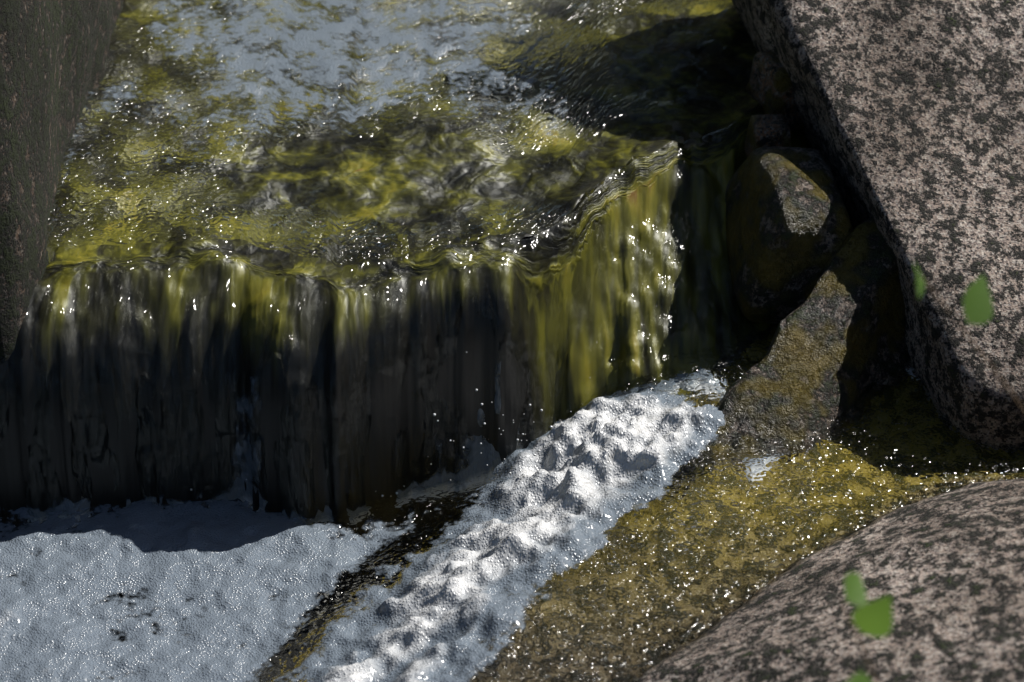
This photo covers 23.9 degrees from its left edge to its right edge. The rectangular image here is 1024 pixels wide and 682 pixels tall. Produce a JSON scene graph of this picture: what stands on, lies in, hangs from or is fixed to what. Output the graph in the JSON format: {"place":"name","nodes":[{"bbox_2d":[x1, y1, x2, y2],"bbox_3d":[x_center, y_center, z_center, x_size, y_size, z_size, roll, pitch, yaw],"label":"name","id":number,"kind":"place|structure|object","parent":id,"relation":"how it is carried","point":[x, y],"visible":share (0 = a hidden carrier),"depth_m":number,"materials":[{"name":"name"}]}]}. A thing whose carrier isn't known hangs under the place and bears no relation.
{"place":"outdoors","nodes":[
{"label":"outdoors","id":0,"kind":"place"},
{"bbox_2d":[0,141,1023,681],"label":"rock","id":1,"kind":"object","parent":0,"point":[946,571],"depth_m":3.00,"materials":[{"name":"stone"}]},
{"bbox_2d":[0,0,122,356],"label":"boulder","id":2,"kind":"object","parent":1,"relation":"on","point":[53,55],"visible":0.35,"depth_m":3.31,"materials":[{"name":"stone"}]},
{"bbox_2d":[0,321,1023,681],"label":"water pool","id":3,"kind":"object","parent":1,"relation":"on","point":[644,527],"visible":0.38,"depth_m":3.23,"materials":[{"name":"liquid"}]},
{"bbox_2d":[190,352,590,496],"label":"spray droplets","id":4,"kind":"object","parent":3,"relation":"on","point":[541,410],"visible":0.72,"depth_m":3.37,"materials":[{"name":"white liquid"}]},
{"bbox_2d":[0,0,809,520],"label":"waterfall","id":5,"kind":"structure","parent":3,"relation":"on","point":[248,190],"depth_m":3.51,"materials":[{"name":"green liquid"}]},
{"bbox_2d":[745,114,790,156],"bbox_3d":[0.390,-0.303,3.671,0.069,0.069,0.077,0,33,0],"label":"rock","id":6,"kind":"object","parent":5,"relation":"on","point":[765,130],"visible":0.66,"depth_m":3.64,"materials":[{"name":"grey stone"}]},
{"bbox_2d":[749,51,804,130],"bbox_3d":[0.420,-0.393,3.768,0.077,0.101,0.116,-10,35,-14],"label":"rock","id":7,"kind":"object","parent":5,"relation":"on","point":[770,83],"visible":0.53,"depth_m":3.73,"materials":[{"name":"grey stone"}]},
{"bbox_2d":[726,146,852,323],"bbox_3d":[0.405,-0.165,3.611,0.170,0.242,0.247,-6,34,-9],"label":"rock","id":8,"kind":"object","parent":1,"relation":"on","point":[789,228],"visible":0.83,"depth_m":3.52,"materials":[{"name":"grey stone"}]},
{"bbox_2d":[719,215,909,438],"bbox_3d":[0.480,-0.013,3.473,0.207,0.356,0.678,23,40,30],"label":"slanted rock","id":9,"kind":"object","parent":1,"relation":"on","point":[838,345],"visible":0.38,"depth_m":3.42,"materials":[{"name":"grey stone"}]},
{"bbox_2d":[731,0,1023,443],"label":"boulder","id":10,"kind":"object","parent":1,"relation":"on","point":[911,112],"visible":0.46,"depth_m":3.52,"materials":[{"name":"stone"}]},
{"bbox_2d":[840,572,892,681],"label":"sprig","id":11,"kind":"object","parent":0,"point":[874,618],"visible":1,"depth_m":2.00,"materials":[{"name":"green plant"}]},
{"bbox_2d":[913,262,1023,411],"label":"sprig","id":12,"kind":"object","parent":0,"point":[977,305],"visible":1,"depth_m":2.08,"materials":[{"name":"green plant"}]}
]}

